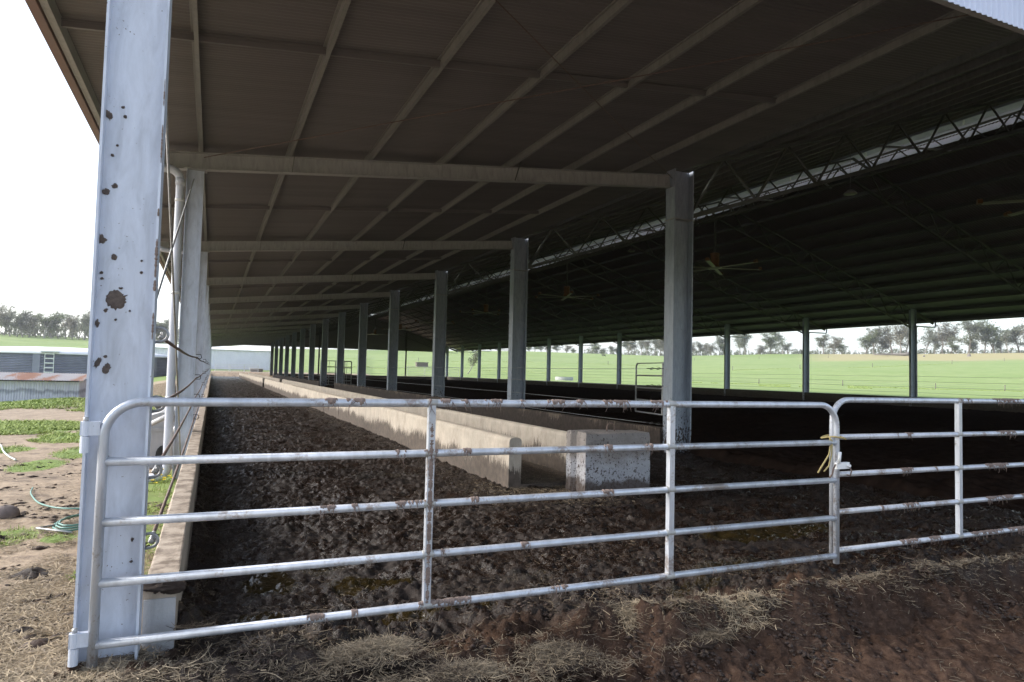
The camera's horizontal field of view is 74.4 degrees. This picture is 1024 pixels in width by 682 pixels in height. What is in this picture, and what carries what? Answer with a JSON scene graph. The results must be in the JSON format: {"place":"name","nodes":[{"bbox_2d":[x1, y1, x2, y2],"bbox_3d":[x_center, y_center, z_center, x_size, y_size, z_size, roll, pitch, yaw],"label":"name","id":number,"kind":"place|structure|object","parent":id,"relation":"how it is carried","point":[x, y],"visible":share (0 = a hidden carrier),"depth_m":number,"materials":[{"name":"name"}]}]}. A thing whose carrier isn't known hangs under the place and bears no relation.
{"place":"outdoors","nodes":[
{"label":"outdoors","id":0,"kind":"place"},
{"bbox_2d":[0,395,177,579],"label":"grass","id":1,"kind":"structure","parent":0,"point":[16,427],"depth_m":23.84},
{"bbox_2d":[0,334,1023,681],"bbox_3d":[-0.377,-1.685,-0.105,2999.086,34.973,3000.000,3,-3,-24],"label":"ground","id":2,"kind":"structure","parent":0,"point":[988,372],"depth_m":182.13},
{"bbox_2d":[0,306,7,324],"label":"gum tree","id":3,"kind":"object","parent":2,"relation":"on","point":[2,315],"visible":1,"depth_m":336.72,"materials":[{"name":"green plant"}]},
{"bbox_2d":[0,300,17,334],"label":"gum tree","id":4,"kind":"object","parent":2,"relation":"on","point":[12,307],"visible":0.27,"depth_m":353.73,"materials":[{"name":"green plant"}]},
{"bbox_2d":[0,309,18,335],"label":"gum tree","id":5,"kind":"object","parent":2,"relation":"on","point":[6,321],"visible":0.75,"depth_m":342.21,"materials":[{"name":"green plant"}]},
{"bbox_2d":[0,504,19,518],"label":"stone","id":6,"kind":"object","parent":2,"relation":"on","point":[7,511],"visible":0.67,"depth_m":8.08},
{"bbox_2d":[8,313,32,336],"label":"gum tree","id":7,"kind":"object","parent":2,"relation":"on","point":[17,319],"visible":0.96,"depth_m":338.99,"materials":[{"name":"green plant"}]},
{"bbox_2d":[10,626,33,634],"bbox_3d":[-2.789,1.671,3.839,0.117,0.095,0.158,3,-3,-35],"label":"manure clod","id":8,"kind":"object","parent":2,"relation":"on","point":[25,628],"visible":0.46,"depth_m":3.84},
{"bbox_2d":[16,306,33,336],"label":"gum tree","id":9,"kind":"object","parent":2,"relation":"on","point":[28,312],"visible":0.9,"depth_m":342.26,"materials":[{"name":"green plant"}]},
{"bbox_2d":[7,567,49,579],"bbox_3d":[-3.807,1.865,5.314,0.322,0.134,0.408,3,-3,-24],"label":"manure clod","id":10,"kind":"object","parent":2,"relation":"on","point":[34,572],"visible":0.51,"depth_m":5.29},
{"bbox_2d":[19,315,43,336],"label":"gum tree","id":11,"kind":"object","parent":2,"relation":"on","point":[33,322],"visible":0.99,"depth_m":342.01,"materials":[{"name":"green plant"}]},
{"bbox_2d":[0,372,86,401],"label":"shed","id":12,"kind":"structure","parent":2,"relation":"on","point":[14,386],"depth_m":48.18,"materials":[{"name":"metal"}]},
{"bbox_2d":[30,311,61,337],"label":"gum tree","id":13,"kind":"object","parent":2,"relation":"on","point":[44,321],"visible":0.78,"depth_m":350.34,"materials":[{"name":"green plant"}]},
{"bbox_2d":[36,309,71,337],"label":"gum tree","id":14,"kind":"object","parent":2,"relation":"on","point":[62,315],"visible":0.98,"depth_m":350.55,"materials":[{"name":"green plant"}]},
{"bbox_2d":[35,523,72,532],"bbox_3d":[-4.779,1.997,7.184,0.528,0.031,0.273,0,-3,28],"label":"bent rod","id":15,"kind":"object","parent":2,"relation":"on","point":[48,529],"visible":0.94,"depth_m":7.14,"materials":[{"name":"grey metal"}]},
{"bbox_2d":[30,487,78,530],"bbox_3d":[-5.946,2.162,9.051,0.683,0.276,4.700,4,-4,-38],"label":"garden hose","id":16,"kind":"object","parent":2,"relation":"on","point":[68,526],"visible":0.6,"depth_m":7.50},
{"bbox_2d":[46,317,69,337],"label":"gum tree","id":17,"kind":"object","parent":2,"relation":"on","point":[59,329],"visible":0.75,"depth_m":354.82,"materials":[{"name":"green plant"}]},
{"bbox_2d":[61,310,80,338],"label":"gum tree","id":18,"kind":"object","parent":2,"relation":"on","point":[72,326],"visible":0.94,"depth_m":360.05,"materials":[{"name":"green plant"}]},
{"bbox_2d":[61,315,80,337],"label":"gum tree","id":19,"kind":"object","parent":2,"relation":"on","point":[65,324],"visible":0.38,"depth_m":365.25,"materials":[{"name":"green plant"}]},
{"bbox_2d":[75,313,89,339],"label":"gum tree","id":20,"kind":"object","parent":2,"relation":"on","point":[85,321],"visible":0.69,"depth_m":357.67,"materials":[{"name":"green plant"}]},
{"bbox_2d":[0,441,170,674],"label":"yard crumbs","id":21,"kind":"object","parent":2,"relation":"on","point":[39,642],"visible":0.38,"depth_m":5.32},
{"bbox_2d":[0,463,173,681],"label":"dry grass","id":22,"kind":"structure","parent":2,"relation":"on","point":[11,643],"depth_m":4.06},
{"bbox_2d":[0,346,177,380],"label":"shed","id":23,"kind":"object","parent":2,"relation":"on","point":[29,359],"visible":0.21,"depth_m":81.40,"materials":[{"name":"metal"}]},
{"bbox_2d":[0,321,178,342],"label":"distant woodland","id":24,"kind":"object","parent":2,"relation":"on","point":[53,334],"visible":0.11,"depth_m":373.31,"materials":[{"name":"green plant"}]},
{"bbox_2d":[149,407,174,467],"bbox_3d":[-7.779,2.092,14.953,0.700,1.180,2.630,3,-3,-24],"label":"water trough","id":25,"kind":"object","parent":2,"relation":"on","point":[157,438],"visible":0.24,"depth_m":13.79,"materials":[{"name":"grey concrete"}]},
{"bbox_2d":[151,410,174,431],"bbox_3d":[-6.615,1.534,12.979,1.447,0.429,0.190,-1,-4,39],"label":"pipe offcut","id":26,"kind":"object","parent":25,"relation":"in","point":[158,420],"visible":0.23,"depth_m":13.12,"materials":[{"name":"white plastic"}]},
{"bbox_2d":[151,469,172,491],"bbox_3d":[-5.737,2.250,10.944,0.421,0.323,1.276,2,-3,-11],"label":"flowering weed","id":27,"kind":"object","parent":2,"relation":"on","point":[155,482],"visible":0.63,"depth_m":10.92,"materials":[{"name":"yellow plant"}]},
{"bbox_2d":[156,319,178,343],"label":"gum tree","id":28,"kind":"object","parent":2,"relation":"on","point":[166,325],"visible":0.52,"depth_m":374.71,"materials":[{"name":"green plant"}]},
{"bbox_2d":[140,373,210,660],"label":"concrete kerb","id":29,"kind":"structure","parent":2,"relation":"on","point":[160,606],"depth_m":4.30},
{"bbox_2d":[155,344,270,369],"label":"machinery shed","id":30,"kind":"structure","parent":2,"relation":"on","point":[224,356],"depth_m":153.08,"materials":[{"name":"white paint"}]},
{"bbox_2d":[273,373,446,379],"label":"retaining wall","id":31,"kind":"structure","parent":2,"relation":"on","point":[398,377],"depth_m":138.85,"materials":[{"name":"concrete"}]},
{"bbox_2d":[415,362,428,366],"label":"field shelter","id":32,"kind":"object","parent":2,"relation":"on","point":[421,364],"visible":0.89,"depth_m":231.99,"materials":[{"name":"grey stone"}]},
{"bbox_2d":[467,351,477,373],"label":"gum tree","id":33,"kind":"object","parent":2,"relation":"on","point":[474,360],"visible":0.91,"depth_m":189.82,"materials":[{"name":"green plant"}]},
{"bbox_2d":[25,0,1023,662],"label":"cattle shed","id":34,"kind":"structure","parent":2,"relation":"on","point":[341,176],"depth_m":14.56,"materials":[{"name":"metal"}]},
{"bbox_2d":[145,326,209,549],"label":"cable fence","id":35,"kind":"object","parent":34,"relation":"attached to","point":[157,469],"visible":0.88,"depth_m":4.44,"materials":[{"name":"metal"}]},
{"bbox_2d":[67,397,851,667],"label":"cattle gate","id":36,"kind":"structure","parent":34,"relation":"attached to","point":[90,641],"depth_m":3.92,"materials":[{"name":"metal"}]},
{"bbox_2d":[817,434,845,472],"bbox_3d":[2.524,0.889,5.313,0.325,0.285,0.189,6,-5,-60],"label":"rope","id":37,"kind":"object","parent":36,"relation":"attached to","point":[830,446],"visible":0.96,"depth_m":5.27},
{"bbox_2d":[274,366,667,425],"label":"cable fence","id":38,"kind":"object","parent":34,"relation":"attached to","point":[651,385],"visible":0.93,"depth_m":23.06,"materials":[{"name":"grey metal"}]},
{"bbox_2d":[459,287,508,314],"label":"ceiling fan","id":39,"kind":"object","parent":34,"relation":"hanging from","point":[486,305],"visible":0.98,"depth_m":77.23,"materials":[{"name":"metal"}]},
{"bbox_2d":[535,264,599,300],"bbox_3d":[4.868,-5.349,59.832,5.991,3.040,5.755,3,-3,-24],"label":"ceiling fan","id":40,"kind":"object","parent":34,"relation":"hanging from","point":[567,292],"visible":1,"depth_m":59.62,"materials":[{"name":"metal"}]},
{"bbox_2d":[635,362,663,415],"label":"pen gate","id":41,"kind":"structure","parent":34,"relation":"attached to","point":[636,399],"depth_m":18.40,"materials":[{"name":"grey metal"}]},
{"bbox_2d":[693,221,761,274],"bbox_3d":[12.693,-6.006,42.202,5.797,3.040,5.971,3,-3,-24],"label":"ceiling fan","id":42,"kind":"object","parent":34,"relation":"hanging from","point":[712,261],"visible":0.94,"depth_m":41.99,"materials":[{"name":"metal"}]},
{"bbox_2d":[446,369,1022,396],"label":"cable fence","id":43,"kind":"object","parent":34,"relation":"attached to","point":[804,383],"visible":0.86,"depth_m":56.71,"materials":[{"name":"grey metal"}]},
{"bbox_2d":[843,146,856,195],"bbox_3d":[13.146,-6.626,26.224,0.500,1.896,0.500,3,-3,-24],"label":"bay lamp","id":44,"kind":"object","parent":34,"relation":"hanging from","point":[849,192],"visible":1,"depth_m":26.13,"materials":[{"name":"metal"}]},
{"bbox_2d":[829,397,1023,552],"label":"cattle gate","id":45,"kind":"structure","parent":34,"relation":"attached to","point":[958,468],"depth_m":5.92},
{"bbox_2d":[976,199,1023,216],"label":"ceiling fan","id":46,"kind":"object","parent":34,"relation":"hanging from","point":[1006,214],"visible":1,"depth_m":25.57,"materials":[{"name":"metal"}]},
{"bbox_2d":[625,341,637,354],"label":"gum tree","id":47,"kind":"object","parent":2,"relation":"on","point":[631,346],"visible":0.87,"depth_m":480.18,"materials":[{"name":"green plant"}]},
{"bbox_2d":[643,340,651,354],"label":"gum tree","id":48,"kind":"object","parent":2,"relation":"on","point":[647,342],"visible":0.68,"depth_m":501.07,"materials":[{"name":"green plant"}]},
{"bbox_2d":[645,339,661,355],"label":"gum tree","id":49,"kind":"object","parent":2,"relation":"on","point":[657,346],"visible":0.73,"depth_m":491.38,"materials":[{"name":"green plant"}]},
{"bbox_2d":[333,358,1022,391],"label":"long grass","id":50,"kind":"structure","parent":2,"relation":"on","point":[776,385],"depth_m":160.95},
{"bbox_2d":[695,341,703,355],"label":"gum tree","id":51,"kind":"object","parent":2,"relation":"on","point":[699,345],"visible":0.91,"depth_m":507.21,"materials":[{"name":"green plant"}]},
{"bbox_2d":[711,336,723,354],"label":"gum tree","id":52,"kind":"object","parent":2,"relation":"on","point":[717,339],"visible":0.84,"depth_m":495.76,"materials":[{"name":"green plant"}]},
{"bbox_2d":[446,376,1023,412],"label":"retaining wall","id":53,"kind":"structure","parent":2,"relation":"on","point":[828,397],"depth_m":60.18,"materials":[{"name":"concrete"}]},
{"bbox_2d":[731,335,740,354],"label":"gum tree","id":54,"kind":"object","parent":2,"relation":"on","point":[737,340],"visible":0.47,"depth_m":493.90,"materials":[{"name":"green plant"}]},
{"bbox_2d":[735,334,751,354],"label":"gum tree","id":55,"kind":"object","parent":2,"relation":"on","point":[743,342],"visible":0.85,"depth_m":461.06,"materials":[{"name":"green plant"}]},
{"bbox_2d":[755,345,768,353],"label":"gum tree","id":56,"kind":"object","parent":2,"relation":"on","point":[759,349],"visible":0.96,"depth_m":485.98,"materials":[{"name":"green plant"}]},
{"bbox_2d":[759,333,780,353],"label":"gum tree","id":57,"kind":"object","parent":2,"relation":"on","point":[770,341],"visible":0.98,"depth_m":463.63,"materials":[{"name":"green plant"}]},
{"bbox_2d":[769,332,786,353],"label":"gum tree","id":58,"kind":"object","parent":2,"relation":"on","point":[780,341],"visible":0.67,"depth_m":484.49,"materials":[{"name":"green plant"}]},
{"bbox_2d":[782,342,797,353],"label":"gum tree","id":59,"kind":"object","parent":2,"relation":"on","point":[786,346],"visible":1,"depth_m":457.06,"materials":[{"name":"green plant"}]},
{"bbox_2d":[584,347,1023,355],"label":"distant scrub","id":60,"kind":"object","parent":2,"relation":"on","point":[817,352],"visible":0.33,"depth_m":484.45,"materials":[{"name":"green plant"}]},
{"bbox_2d":[815,334,832,353],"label":"gum tree","id":61,"kind":"object","parent":2,"relation":"on","point":[823,339],"visible":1,"depth_m":449.38,"materials":[{"name":"green plant"}]},
{"bbox_2d":[827,336,844,353],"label":"gum tree","id":62,"kind":"object","parent":2,"relation":"on","point":[836,341],"visible":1,"depth_m":443.32,"materials":[{"name":"green plant"}]},
{"bbox_2d":[699,379,1016,390],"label":"wire fence","id":63,"kind":"object","parent":2,"relation":"on","point":[879,385],"visible":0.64,"depth_m":158.40,"materials":[{"name":"grey metal"}]},
{"bbox_2d":[732,358,998,369],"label":"wire fence","id":64,"kind":"object","parent":2,"relation":"on","point":[850,366],"visible":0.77,"depth_m":260.70,"materials":[{"name":"grey metal"}]},
{"bbox_2d":[856,329,882,353],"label":"gum tree","id":65,"kind":"object","parent":2,"relation":"on","point":[866,343],"visible":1,"depth_m":441.98,"materials":[{"name":"green plant"}]},
{"bbox_2d":[866,326,890,353],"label":"gum tree","id":66,"kind":"object","parent":2,"relation":"on","point":[868,333],"visible":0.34,"depth_m":453.13,"materials":[{"name":"green plant"}]},
{"bbox_2d":[866,326,894,352],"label":"gum tree","id":67,"kind":"object","parent":2,"relation":"on","point":[887,333],"visible":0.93,"depth_m":440.35,"materials":[{"name":"green plant"}]},
{"bbox_2d":[875,337,888,353],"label":"gum tree","id":68,"kind":"object","parent":2,"relation":"on","point":[882,347],"visible":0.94,"depth_m":443.66,"materials":[{"name":"green plant"}]},
{"bbox_2d":[874,352,908,355],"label":"fallen log","id":69,"kind":"object","parent":2,"relation":"on","point":[901,354],"visible":0.85,"depth_m":392.49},
{"bbox_2d":[889,325,908,352],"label":"gum tree","id":70,"kind":"object","parent":2,"relation":"on","point":[900,335],"visible":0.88,"depth_m":426.85,"materials":[{"name":"green plant"}]},
{"bbox_2d":[896,325,920,352],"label":"gum tree","id":71,"kind":"object","parent":2,"relation":"on","point":[907,345],"visible":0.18,"depth_m":448.56,"materials":[{"name":"green plant"}]},
{"bbox_2d":[920,324,935,353],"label":"gum tree","id":72,"kind":"object","parent":2,"relation":"on","point":[926,339],"visible":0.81,"depth_m":441.89,"materials":[{"name":"green plant"}]},
{"bbox_2d":[928,334,940,353],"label":"gum tree","id":73,"kind":"object","parent":2,"relation":"on","point":[935,344],"visible":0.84,"depth_m":433.72,"materials":[{"name":"green plant"}]},
{"bbox_2d":[930,322,954,353],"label":"gum tree","id":74,"kind":"object","parent":2,"relation":"on","point":[943,337],"visible":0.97,"depth_m":424.46,"materials":[{"name":"green plant"}]},
{"bbox_2d":[934,322,961,353],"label":"gum tree","id":75,"kind":"object","parent":2,"relation":"on","point":[954,331],"visible":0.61,"depth_m":424.70,"materials":[{"name":"green plant"}]},
{"bbox_2d":[944,342,960,353],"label":"gum tree","id":76,"kind":"object","parent":2,"relation":"on","point":[957,348],"visible":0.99,"depth_m":410.69,"materials":[{"name":"green plant"}]},
{"bbox_2d":[947,321,990,352],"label":"gum tree","id":77,"kind":"object","parent":2,"relation":"on","point":[974,328],"visible":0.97,"depth_m":405.88,"materials":[{"name":"green plant"}]},
{"bbox_2d":[961,338,979,352],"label":"gum tree","id":78,"kind":"object","parent":2,"relation":"on","point":[973,347],"visible":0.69,"depth_m":431.33,"materials":[{"name":"green plant"}]},
{"bbox_2d":[971,322,994,352],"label":"gum tree","id":79,"kind":"object","parent":2,"relation":"on","point":[984,343],"visible":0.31,"depth_m":412.32,"materials":[{"name":"green plant"}]},
{"bbox_2d":[974,320,1007,352],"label":"gum tree","id":80,"kind":"object","parent":2,"relation":"on","point":[993,330],"visible":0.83,"depth_m":405.69,"materials":[{"name":"green plant"}]},
{"bbox_2d":[994,336,1006,352],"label":"gum tree","id":81,"kind":"object","parent":2,"relation":"on","point":[1000,345],"visible":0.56,"depth_m":405.49,"materials":[{"name":"green plant"}]},
{"bbox_2d":[997,330,1013,352],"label":"gum tree","id":82,"kind":"object","parent":2,"relation":"on","point":[1005,337],"visible":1,"depth_m":394.23,"materials":[{"name":"green plant"}]},
{"bbox_2d":[1000,323,1023,352],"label":"gum tree","id":83,"kind":"object","parent":2,"relation":"on","point":[1017,330],"visible":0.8,"depth_m":410.30,"materials":[{"name":"green plant"}]},
{"bbox_2d":[0,0,1023,355],"label":"sky","id":84,"kind":"structure","parent":0,"point":[49,151],"materials":[{"name":"white"}]},
{"bbox_2d":[53,376,1023,681],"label":"manure floor","id":85,"kind":"structure","parent":0,"point":[279,484],"depth_m":6.05,"materials":[{"name":"soil"}]},
{"bbox_2d":[88,660,165,681],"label":"straw clump","id":86,"kind":"object","parent":85,"relation":"on","point":[139,668],"visible":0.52,"depth_m":3.15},
{"bbox_2d":[164,615,221,643],"bbox_3d":[-1.675,1.523,3.549,0.328,0.104,0.298,3,-3,-24],"label":"straw clump","id":87,"kind":"object","parent":85,"relation":"on","point":[192,627],"visible":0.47,"depth_m":3.55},
{"bbox_2d":[257,377,281,386],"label":"feed trough","id":88,"kind":"object","parent":85,"relation":"on","point":[260,381],"visible":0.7,"depth_m":66.87,"materials":[{"name":"concrete"}]},
{"bbox_2d":[264,379,290,389],"bbox_3d":[-20.388,3.831,58.809,1.740,0.904,8.236,3,-3,-24],"label":"feed trough","id":89,"kind":"object","parent":85,"relation":"on","point":[267,383],"visible":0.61,"depth_m":58.50,"materials":[{"name":"concrete"}]},
{"bbox_2d":[271,380,303,393],"bbox_3d":[-17.144,3.553,51.502,1.740,0.916,8.236,3,-3,-24],"label":"feed trough","id":90,"kind":"object","parent":85,"relation":"on","point":[275,386],"visible":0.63,"depth_m":51.04,"materials":[{"name":"concrete"}]},
{"bbox_2d":[273,375,319,385],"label":"wall","id":91,"kind":"structure","parent":85,"relation":"on","point":[311,382],"depth_m":85.53,"materials":[{"name":"concrete"}]},
{"bbox_2d":[280,383,319,397],"bbox_3d":[-13.901,3.281,44.194,1.740,0.915,8.236,3,-3,-24],"label":"feed trough","id":92,"kind":"object","parent":85,"relation":"on","point":[286,389],"visible":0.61,"depth_m":43.52,"materials":[{"name":"concrete"}]},
{"bbox_2d":[293,386,343,397],"bbox_3d":[-10.657,3.014,36.886,1.740,0.904,8.236,3,-3,-24],"label":"feed trough","id":93,"kind":"object","parent":85,"relation":"on","point":[300,392],"visible":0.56,"depth_m":36.56,"materials":[{"name":"concrete"}]},
{"bbox_2d":[311,390,381,418],"bbox_3d":[-7.414,2.740,29.578,1.740,0.907,8.236,3,-3,-24],"label":"feed trough","id":94,"kind":"object","parent":85,"relation":"on","point":[332,411],"visible":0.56,"depth_m":29.05,"materials":[{"name":"concrete"}]},
{"bbox_2d":[254,627,450,681],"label":"straw clump","id":95,"kind":"object","parent":85,"relation":"on","point":[374,654],"visible":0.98,"depth_m":3.56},
{"bbox_2d":[338,397,443,437],"bbox_3d":[-4.170,2.463,22.270,1.740,0.916,8.236,3,-3,-24],"label":"feed trough","id":96,"kind":"object","parent":85,"relation":"on","point":[375,420],"visible":0.47,"depth_m":20.62,"materials":[{"name":"concrete"}]},
{"bbox_2d":[355,652,542,681],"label":"straw clump","id":97,"kind":"object","parent":85,"relation":"on","point":[467,668],"visible":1,"depth_m":3.46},
{"bbox_2d":[389,409,566,489],"bbox_3d":[-0.926,2.191,14.962,1.740,0.915,8.236,3,-3,-24],"label":"feed trough","id":98,"kind":"object","parent":85,"relation":"on","point":[457,430],"visible":0.68,"depth_m":13.13,"materials":[{"name":"concrete"}]},
{"bbox_2d":[334,383,662,451],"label":"wall","id":99,"kind":"structure","parent":85,"relation":"on","point":[560,421],"depth_m":23.03,"materials":[{"name":"concrete"}]},
{"bbox_2d":[3,432,1023,681],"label":"loose straw","id":100,"kind":"object","parent":85,"relation":"on","point":[303,636],"visible":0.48,"depth_m":4.29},
{"bbox_2d":[493,631,646,681],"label":"straw clump","id":101,"kind":"object","parent":85,"relation":"on","point":[557,660],"visible":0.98,"depth_m":3.74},
{"bbox_2d":[177,428,1023,681],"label":"manure crumbs","id":102,"kind":"object","parent":85,"relation":"on","point":[674,673],"visible":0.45,"depth_m":4.30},
{"bbox_2d":[565,422,649,490],"bbox_3d":[1.544,1.901,10.863,1.193,1.181,0.687,3,-3,-24],"label":"concrete block","id":103,"kind":"object","parent":85,"relation":"on","point":[589,471],"depth_m":10.60,"materials":[{"name":"concrete"}]},
{"bbox_2d":[591,596,663,635],"bbox_3d":[0.738,1.730,4.289,0.479,0.201,0.344,3,-3,-24],"label":"straw clump","id":104,"kind":"object","parent":85,"relation":"on","point":[620,613],"visible":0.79,"depth_m":4.24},
{"bbox_2d":[634,588,750,661],"bbox_3d":[1.101,1.760,4.198,0.768,0.274,0.535,3,-3,-24],"label":"straw clump","id":105,"kind":"object","parent":85,"relation":"on","point":[705,642],"visible":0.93,"depth_m":4.16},
{"bbox_2d":[691,585,791,635],"bbox_3d":[1.522,1.763,4.573,0.687,0.249,0.876,-1,-4,39],"label":"straw clump","id":106,"kind":"object","parent":85,"relation":"on","point":[746,594],"visible":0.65,"depth_m":4.40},
{"bbox_2d":[295,377,1023,511],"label":"bedding floor","id":107,"kind":"structure","parent":0,"point":[711,425],"depth_m":21.88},
{"bbox_2d":[320,360,344,384],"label":"pen gate","id":108,"kind":"structure","parent":107,"relation":"on","point":[331,372],"depth_m":70.05,"materials":[{"name":"grey metal"}]},
{"bbox_2d":[334,361,351,384],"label":"pen gate","id":109,"kind":"structure","parent":107,"relation":"on","point":[346,374],"depth_m":62.64,"materials":[{"name":"grey metal"}]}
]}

